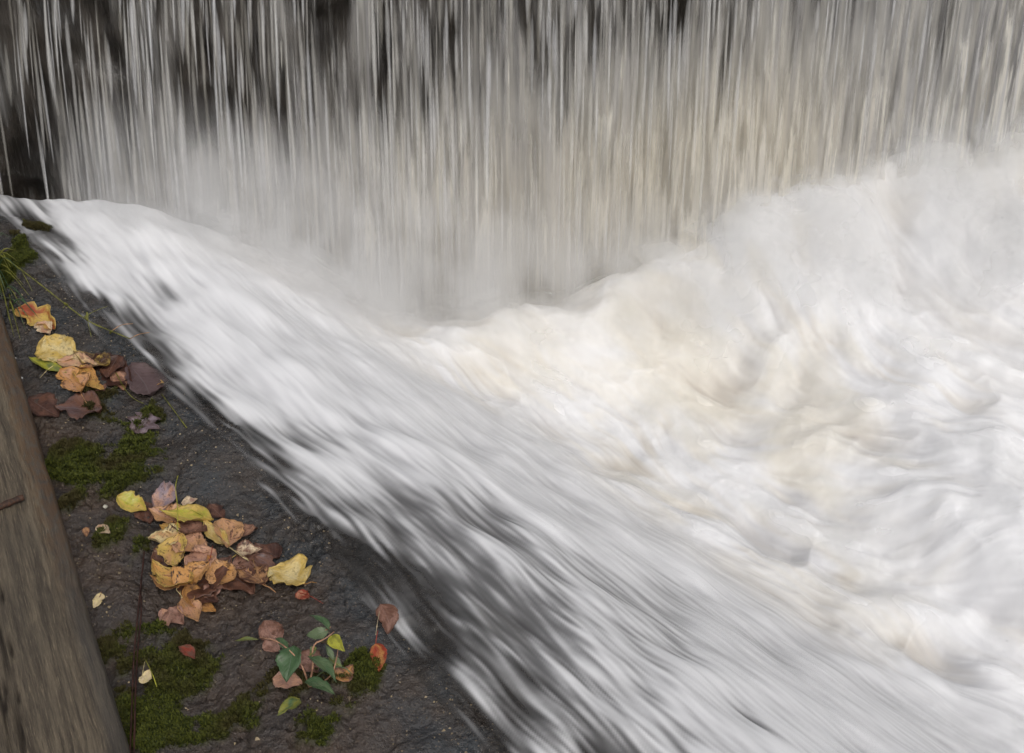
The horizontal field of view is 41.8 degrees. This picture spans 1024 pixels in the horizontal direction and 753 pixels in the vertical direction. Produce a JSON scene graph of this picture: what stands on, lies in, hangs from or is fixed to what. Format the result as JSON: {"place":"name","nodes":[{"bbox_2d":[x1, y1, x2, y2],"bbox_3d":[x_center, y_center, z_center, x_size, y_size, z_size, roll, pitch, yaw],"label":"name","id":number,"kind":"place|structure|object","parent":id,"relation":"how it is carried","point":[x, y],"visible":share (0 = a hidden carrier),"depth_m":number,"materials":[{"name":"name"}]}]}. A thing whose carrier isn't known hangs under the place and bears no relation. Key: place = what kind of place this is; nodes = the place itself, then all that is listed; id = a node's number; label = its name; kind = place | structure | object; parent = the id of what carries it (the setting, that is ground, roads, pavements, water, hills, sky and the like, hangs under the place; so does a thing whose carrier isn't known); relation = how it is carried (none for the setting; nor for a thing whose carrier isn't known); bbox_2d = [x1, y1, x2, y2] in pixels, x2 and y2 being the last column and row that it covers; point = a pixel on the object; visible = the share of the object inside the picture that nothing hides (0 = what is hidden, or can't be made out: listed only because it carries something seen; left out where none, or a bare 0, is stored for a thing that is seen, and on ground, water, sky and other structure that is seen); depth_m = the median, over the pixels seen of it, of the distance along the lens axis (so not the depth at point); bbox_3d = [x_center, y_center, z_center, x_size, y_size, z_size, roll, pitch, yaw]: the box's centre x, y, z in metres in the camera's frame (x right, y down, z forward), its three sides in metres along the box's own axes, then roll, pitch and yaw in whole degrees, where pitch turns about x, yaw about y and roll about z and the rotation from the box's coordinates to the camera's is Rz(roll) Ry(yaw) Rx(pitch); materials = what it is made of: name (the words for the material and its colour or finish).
{"place":"outdoors","nodes":[
{"label":"outdoors","id":0,"kind":"place"},
{"bbox_2d":[0,207,766,752],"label":"river bank","id":1,"kind":"structure","parent":0,"point":[356,581],"depth_m":2.72,"materials":[{"name":"grey stone"}]},
{"bbox_2d":[0,233,27,302],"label":"grass tuft","id":2,"kind":"object","parent":1,"relation":"on","point":[2,252],"visible":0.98,"depth_m":3.52,"materials":[{"name":"plant"}]},
{"bbox_2d":[2,286,36,336],"bbox_3d":[-1.270,-0.185,3.450,0.069,0.061,0.229,-16,41,-20],"label":"grass tuft","id":3,"kind":"object","parent":1,"relation":"on","point":[11,303],"visible":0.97,"depth_m":3.42,"materials":[{"name":"green plant"}]},
{"bbox_2d":[14,301,55,329],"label":"fallen leaf","id":4,"kind":"object","parent":1,"relation":"on","point":[42,313],"visible":1,"depth_m":3.43,"materials":[{"name":"plant"}]},
{"bbox_2d":[34,321,51,334],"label":"fallen leaf","id":5,"kind":"object","parent":1,"relation":"on","point":[40,328],"visible":1,"depth_m":3.40,"materials":[{"name":"beige plant"}]},
{"bbox_2d":[28,392,59,416],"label":"fallen leaf","id":6,"kind":"object","parent":1,"relation":"on","point":[41,408],"visible":0.91,"depth_m":3.18,"materials":[{"name":"brown plant"}]},
{"bbox_2d":[29,357,66,372],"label":"fallen leaf","id":7,"kind":"object","parent":1,"relation":"on","point":[46,365],"visible":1,"depth_m":3.29,"materials":[{"name":"plant"}]},
{"bbox_2d":[35,334,76,362],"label":"fallen leaf","id":8,"kind":"object","parent":1,"relation":"on","point":[54,347],"visible":1,"depth_m":3.33,"materials":[{"name":"yellow plant"}]},
{"bbox_2d":[0,310,129,752],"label":"timber beam","id":9,"kind":"structure","parent":1,"relation":"on","point":[56,694],"depth_m":2.54,"materials":[{"name":"brown wood"}]},
{"bbox_2d":[0,494,24,509],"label":"rusty bolt","id":10,"kind":"object","parent":9,"relation":"on","point":[11,501],"visible":1,"depth_m":2.78,"materials":[{"name":"brown metal"}]},
{"bbox_2d":[40,351,98,377],"bbox_3d":[-1.082,-0.033,3.284,0.145,0.028,0.068,-4,38,-6],"label":"fallen leaf","id":11,"kind":"object","parent":1,"relation":"on","point":[76,362],"visible":1,"depth_m":3.29,"materials":[{"name":"beige plant"}]},
{"bbox_2d":[55,366,90,391],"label":"fallen leaf","id":12,"kind":"object","parent":1,"relation":"on","point":[69,382],"visible":1,"depth_m":3.23,"materials":[{"name":"orange plant"}]},
{"bbox_2d":[0,254,149,338],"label":"trailing stem","id":13,"kind":"object","parent":1,"relation":"on","point":[86,316],"visible":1,"depth_m":3.42,"materials":[{"name":"green plant"}]},
{"bbox_2d":[54,390,101,419],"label":"fallen leaf","id":14,"kind":"object","parent":1,"relation":"on","point":[73,407],"visible":1,"depth_m":3.16,"materials":[{"name":"brown plant"}]},
{"bbox_2d":[82,527,89,536],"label":"fallen leaf","id":15,"kind":"object","parent":1,"relation":"on","point":[85,531],"visible":1,"depth_m":2.82,"materials":[{"name":"brown plant"}]},
{"bbox_2d":[72,364,103,389],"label":"fallen leaf","id":16,"kind":"object","parent":1,"relation":"on","point":[93,381],"visible":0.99,"depth_m":3.24,"materials":[{"name":"orange plant"}]},
{"bbox_2d":[73,350,110,365],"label":"fallen leaf","id":17,"kind":"object","parent":1,"relation":"on","point":[106,361],"visible":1,"depth_m":3.30,"materials":[{"name":"brown plant"}]},
{"bbox_2d":[92,592,104,607],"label":"fallen leaf","id":18,"kind":"object","parent":1,"relation":"on","point":[98,598],"visible":1,"depth_m":2.67,"materials":[{"name":"beige plant"}]},
{"bbox_2d":[92,352,131,385],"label":"fallen leaf","id":19,"kind":"object","parent":1,"relation":"on","point":[109,382],"visible":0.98,"depth_m":3.28,"materials":[{"name":"brown plant"}]},
{"bbox_2d":[99,355,124,378],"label":"fallen leaf","id":20,"kind":"object","parent":19,"relation":"on","point":[116,362],"visible":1,"depth_m":3.29,"materials":[{"name":"brown plant"}]},
{"bbox_2d":[110,371,126,389],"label":"fallen leaf","id":21,"kind":"object","parent":1,"relation":"on","point":[120,374],"visible":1,"depth_m":3.27,"materials":[{"name":"plant"}]},
{"bbox_2d":[115,372,143,403],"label":"twig","id":22,"kind":"object","parent":1,"relation":"on","point":[126,390],"visible":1,"depth_m":3.24,"materials":[{"name":"plant"}]},
{"bbox_2d":[116,490,146,511],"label":"fallen leaf","id":23,"kind":"object","parent":1,"relation":"on","point":[129,501],"visible":1,"depth_m":2.91,"materials":[{"name":"yellow plant"}]},
{"bbox_2d":[129,551,144,752],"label":"dark root","id":24,"kind":"object","parent":1,"relation":"on","point":[135,689],"visible":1,"depth_m":2.53,"materials":[{"name":"brown plant"}]},
{"bbox_2d":[134,501,153,523],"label":"fallen leaf","id":25,"kind":"object","parent":1,"relation":"on","point":[141,514],"visible":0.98,"depth_m":2.90,"materials":[{"name":"brown plant"}]},
{"bbox_2d":[138,662,151,683],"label":"fallen leaf","id":26,"kind":"object","parent":1,"relation":"on","point":[146,676],"visible":1,"depth_m":2.50,"materials":[{"name":"beige plant"}]},
{"bbox_2d":[125,362,167,395],"bbox_3d":[-0.892,0.006,3.268,0.100,0.022,0.141,-12,40,-31],"label":"fallen leaf","id":27,"kind":"object","parent":1,"relation":"on","point":[146,378],"visible":1,"depth_m":3.28,"materials":[{"name":"brown plant"}]},
{"bbox_2d":[145,660,156,686],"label":"twig","id":28,"kind":"object","parent":1,"relation":"on","point":[151,672],"visible":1,"depth_m":2.50,"materials":[{"name":"green plant"}]},
{"bbox_2d":[151,546,163,562],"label":"fallen leaf","id":29,"kind":"object","parent":1,"relation":"on","point":[154,556],"visible":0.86,"depth_m":2.79,"materials":[{"name":"brown plant"}]},
{"bbox_2d":[157,555,167,566],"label":"fallen leaf","id":30,"kind":"object","parent":29,"relation":"on","point":[162,563],"visible":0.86,"depth_m":2.77,"materials":[{"name":"plant"}]},
{"bbox_2d":[149,573,175,590],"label":"fallen leaf","id":31,"kind":"object","parent":1,"relation":"on","point":[161,586],"visible":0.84,"depth_m":2.71,"materials":[{"name":"brown plant"}]},
{"bbox_2d":[152,481,176,511],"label":"fallen leaf","id":32,"kind":"object","parent":1,"relation":"on","point":[164,494],"visible":0.98,"depth_m":2.92,"materials":[{"name":"pink plant"}]},
{"bbox_2d":[148,502,180,522],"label":"fallen leaf","id":33,"kind":"object","parent":1,"relation":"on","point":[158,515],"visible":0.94,"depth_m":2.88,"materials":[{"name":"brown plant"}]},
{"bbox_2d":[148,523,180,544],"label":"fallen leaf","id":34,"kind":"object","parent":1,"relation":"on","point":[161,536],"visible":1,"depth_m":2.83,"materials":[{"name":"beige plant"}]},
{"bbox_2d":[158,608,171,625],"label":"fallen leaf","id":35,"kind":"object","parent":1,"relation":"on","point":[162,611],"visible":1,"depth_m":2.65,"materials":[{"name":"plant"}]},
{"bbox_2d":[159,521,179,533],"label":"fallen leaf","id":36,"kind":"object","parent":1,"relation":"on","point":[163,525],"visible":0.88,"depth_m":2.86,"materials":[{"name":"yellow plant"}]},
{"bbox_2d":[156,532,187,565],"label":"fallen leaf","id":37,"kind":"object","parent":1,"relation":"on","point":[168,553],"visible":1,"depth_m":2.78,"materials":[{"name":"yellow plant"}]},
{"bbox_2d":[162,605,183,624],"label":"fallen leaf","id":38,"kind":"object","parent":1,"relation":"on","point":[177,616],"visible":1,"depth_m":2.66,"materials":[{"name":"plant"}]},
{"bbox_2d":[161,393,186,427],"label":"twig","id":39,"kind":"object","parent":1,"relation":"on","point":[174,410],"visible":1,"depth_m":3.16,"materials":[{"name":"green plant"}]},
{"bbox_2d":[175,476,177,531],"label":"twig","id":40,"kind":"object","parent":1,"relation":"on","point":[177,504],"visible":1,"depth_m":2.87,"materials":[{"name":"brown wood"}]},
{"bbox_2d":[159,504,213,521],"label":"fallen leaf","id":41,"kind":"object","parent":1,"relation":"on","point":[193,512],"visible":1,"depth_m":2.87,"materials":[{"name":"yellow plant"}]},
{"bbox_2d":[170,518,207,533],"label":"fallen leaf","id":42,"kind":"object","parent":1,"relation":"on","point":[187,527],"visible":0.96,"depth_m":2.85,"materials":[{"name":"brown plant"}]},
{"bbox_2d":[181,496,196,504],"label":"fallen leaf","id":43,"kind":"object","parent":1,"relation":"on","point":[188,500],"visible":1,"depth_m":2.92,"materials":[{"name":"beige plant"}]},
{"bbox_2d":[177,591,201,621],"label":"fallen leaf","id":44,"kind":"object","parent":1,"relation":"on","point":[191,612],"visible":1,"depth_m":2.67,"materials":[{"name":"brown plant"}]},
{"bbox_2d":[172,530,208,553],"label":"fallen leaf","id":45,"kind":"object","parent":1,"relation":"on","point":[195,538],"visible":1,"depth_m":2.80,"materials":[{"name":"brown plant"}]},
{"bbox_2d":[0,219,386,752],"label":"moss","id":46,"kind":"object","parent":1,"relation":"on","point":[173,725],"visible":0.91,"depth_m":2.56,"materials":[{"name":"green plant"}]},
{"bbox_2d":[95,524,109,533],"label":"fallen leaf","id":47,"kind":"object","parent":46,"relation":"on","point":[107,530],"visible":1,"depth_m":2.81,"materials":[{"name":"beige plant"}]},
{"bbox_2d":[127,412,161,433],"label":"fallen leaf","id":48,"kind":"object","parent":46,"relation":"on","point":[151,424],"visible":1,"depth_m":3.13,"materials":[{"name":"purple plant"}]},
{"bbox_2d":[178,644,194,658],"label":"fallen leaf","id":49,"kind":"object","parent":46,"relation":"on","point":[187,650],"visible":1,"depth_m":2.57,"materials":[{"name":"red plant"}]},
{"bbox_2d":[273,671,302,687],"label":"fallen leaf","id":50,"kind":"object","parent":46,"relation":"on","point":[280,681],"visible":0.85,"depth_m":2.49,"materials":[{"name":"brown plant"}]},
{"bbox_2d":[334,664,353,681],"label":"fallen leaf","id":51,"kind":"object","parent":46,"relation":"on","point":[350,668],"visible":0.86,"depth_m":2.50,"materials":[{"name":"brown plant"}]},
{"bbox_2d":[370,631,386,671],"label":"fallen leaf","id":52,"kind":"object","parent":46,"relation":"on","point":[378,650],"visible":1,"depth_m":2.55,"materials":[{"name":"orange plant"}]},
{"bbox_2d":[182,584,215,611],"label":"fallen leaf","id":53,"kind":"object","parent":1,"relation":"on","point":[207,607],"visible":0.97,"depth_m":2.69,"materials":[{"name":"orange plant"}]},
{"bbox_2d":[171,561,209,597],"bbox_3d":[-0.652,0.412,2.705,0.074,0.068,0.075,3,38,3],"label":"fallen leaf","id":54,"kind":"object","parent":53,"relation":"on","point":[179,574],"visible":1,"depth_m":2.71,"materials":[{"name":"orange plant"}]},
{"bbox_2d":[151,559,193,586],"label":"fallen leaf","id":55,"kind":"object","parent":54,"relation":"on","point":[158,570],"visible":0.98,"depth_m":2.72,"materials":[{"name":"yellow plant"}]},
{"bbox_2d":[194,584,218,603],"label":"fallen leaf","id":56,"kind":"object","parent":53,"relation":"on","point":[203,600],"visible":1,"depth_m":2.69,"materials":[{"name":"brown plant"}]},
{"bbox_2d":[184,544,216,568],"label":"fallen leaf","id":57,"kind":"object","parent":1,"relation":"on","point":[193,556],"visible":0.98,"depth_m":2.76,"materials":[{"name":"brown plant"}]},
{"bbox_2d":[177,555,231,599],"bbox_3d":[-0.622,0.406,2.724,0.131,0.022,0.103,-36,50,-25],"label":"fallen leaf","id":58,"kind":"object","parent":1,"relation":"on","point":[220,572],"visible":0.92,"depth_m":2.71,"materials":[{"name":"brown plant"}]},
{"bbox_2d":[205,554,236,585],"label":"fallen leaf","id":59,"kind":"object","parent":58,"relation":"on","point":[229,576],"visible":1,"depth_m":2.74,"materials":[{"name":"brown plant"}]},
{"bbox_2d":[203,584,223,597],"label":"fallen leaf","id":60,"kind":"object","parent":1,"relation":"on","point":[219,587],"visible":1,"depth_m":2.71,"materials":[{"name":"brown plant"}]},
{"bbox_2d":[205,503,224,517],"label":"fallen leaf","id":61,"kind":"object","parent":1,"relation":"on","point":[214,509],"visible":0.96,"depth_m":2.89,"materials":[{"name":"brown plant"}]},
{"bbox_2d":[203,517,248,559],"bbox_3d":[-0.609,0.344,2.803,0.152,0.033,0.037,30,47,32],"label":"fallen leaf","id":62,"kind":"object","parent":1,"relation":"on","point":[210,533],"visible":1,"depth_m":2.81,"materials":[{"name":"yellow plant"}]},
{"bbox_2d":[212,518,244,547],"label":"fallen leaf","id":63,"kind":"object","parent":1,"relation":"on","point":[227,525],"visible":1,"depth_m":2.83,"materials":[{"name":"brown plant"}]},
{"bbox_2d":[221,560,255,594],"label":"fallen leaf","id":64,"kind":"object","parent":1,"relation":"on","point":[238,583],"visible":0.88,"depth_m":2.73,"materials":[{"name":"brown plant"}]},
{"bbox_2d":[230,524,257,539],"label":"fallen leaf","id":65,"kind":"object","parent":1,"relation":"on","point":[248,529],"visible":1,"depth_m":2.84,"materials":[{"name":"brown plant"}]},
{"bbox_2d":[232,553,260,570],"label":"fallen leaf","id":66,"kind":"object","parent":1,"relation":"on","point":[237,559],"visible":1,"depth_m":2.78,"materials":[{"name":"brown plant"}]},
{"bbox_2d":[236,539,261,556],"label":"fallen leaf","id":67,"kind":"object","parent":1,"relation":"on","point":[245,547],"visible":1,"depth_m":2.79,"materials":[{"name":"beige plant"}]},
{"bbox_2d":[236,565,275,592],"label":"fallen leaf","id":68,"kind":"object","parent":1,"relation":"on","point":[247,575],"visible":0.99,"depth_m":2.74,"materials":[{"name":"brown plant"}]},
{"bbox_2d":[252,559,272,590],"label":"twig","id":69,"kind":"object","parent":1,"relation":"on","point":[259,575],"visible":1,"depth_m":2.73,"materials":[{"name":"brown wood"}]},
{"bbox_2d":[254,552,274,566],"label":"fallen leaf","id":70,"kind":"object","parent":1,"relation":"on","point":[262,558],"visible":0.99,"depth_m":2.78,"materials":[{"name":"brown plant"}]},
{"bbox_2d":[254,542,282,558],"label":"fallen leaf","id":71,"kind":"object","parent":1,"relation":"on","point":[274,549],"visible":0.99,"depth_m":2.81,"materials":[{"name":"brown plant"}]},
{"bbox_2d":[258,620,283,640],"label":"fallen leaf","id":72,"kind":"object","parent":1,"relation":"on","point":[266,628],"visible":0.81,"depth_m":2.59,"materials":[{"name":"brown plant"}]},
{"bbox_2d":[262,635,279,651],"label":"fallen leaf","id":73,"kind":"object","parent":1,"relation":"on","point":[271,646],"visible":0.84,"depth_m":2.56,"materials":[{"name":"plant"}]},
{"bbox_2d":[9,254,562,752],"bbox_3d":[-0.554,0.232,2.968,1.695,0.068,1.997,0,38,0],"label":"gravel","id":74,"kind":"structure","parent":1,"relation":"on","point":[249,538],"depth_m":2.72,"materials":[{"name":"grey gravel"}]},
{"bbox_2d":[267,553,315,585],"bbox_3d":[-0.448,0.398,2.714,0.092,0.030,0.090,-12,39,-14],"label":"fallen leaf","id":75,"kind":"object","parent":1,"relation":"on","point":[293,571],"visible":1,"depth_m":2.73,"materials":[{"name":"yellow plant"}]},
{"bbox_2d":[236,614,351,715],"bbox_3d":[-0.401,0.510,2.475,0.153,0.128,0.233,-21,43,-24],"label":"seedling","id":76,"kind":"object","parent":1,"relation":"on","point":[288,660],"visible":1,"depth_m":2.46,"materials":[{"name":"green plant"}]},
{"bbox_2d":[295,589,321,602],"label":"fallen leaf","id":77,"kind":"object","parent":1,"relation":"on","point":[302,594],"visible":1,"depth_m":2.68,"materials":[{"name":"red plant"}]},
{"bbox_2d":[299,649,320,672],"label":"fallen leaf","id":78,"kind":"object","parent":1,"relation":"on","point":[306,661],"visible":0.58,"depth_m":2.54,"materials":[{"name":"brown plant"}]},
{"bbox_2d":[375,604,398,634],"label":"fallen leaf","id":79,"kind":"object","parent":1,"relation":"on","point":[388,616],"visible":1,"depth_m":2.63,"materials":[{"name":"brown plant"}]},
{"bbox_2d":[0,0,956,207],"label":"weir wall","id":80,"kind":"structure","parent":1,"relation":"on","point":[211,65],"depth_m":4.30,"materials":[{"name":"liquid"}]},
{"bbox_2d":[0,130,1023,752],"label":"water","id":81,"kind":"structure","parent":0,"point":[764,464],"depth_m":3.64,"materials":[{"name":"white liquid"}]},
{"bbox_2d":[56,0,1023,317],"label":"waterfall","id":82,"kind":"structure","parent":0,"point":[894,34],"depth_m":4.09,"materials":[{"name":"liquid"}]},
{"bbox_2d":[136,0,1023,321],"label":"mist","id":83,"kind":"structure","parent":0,"point":[512,180],"depth_m":4.17,"materials":[{"name":"liquid"}]},
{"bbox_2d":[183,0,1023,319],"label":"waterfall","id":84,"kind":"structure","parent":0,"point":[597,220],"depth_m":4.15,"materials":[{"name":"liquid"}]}
]}

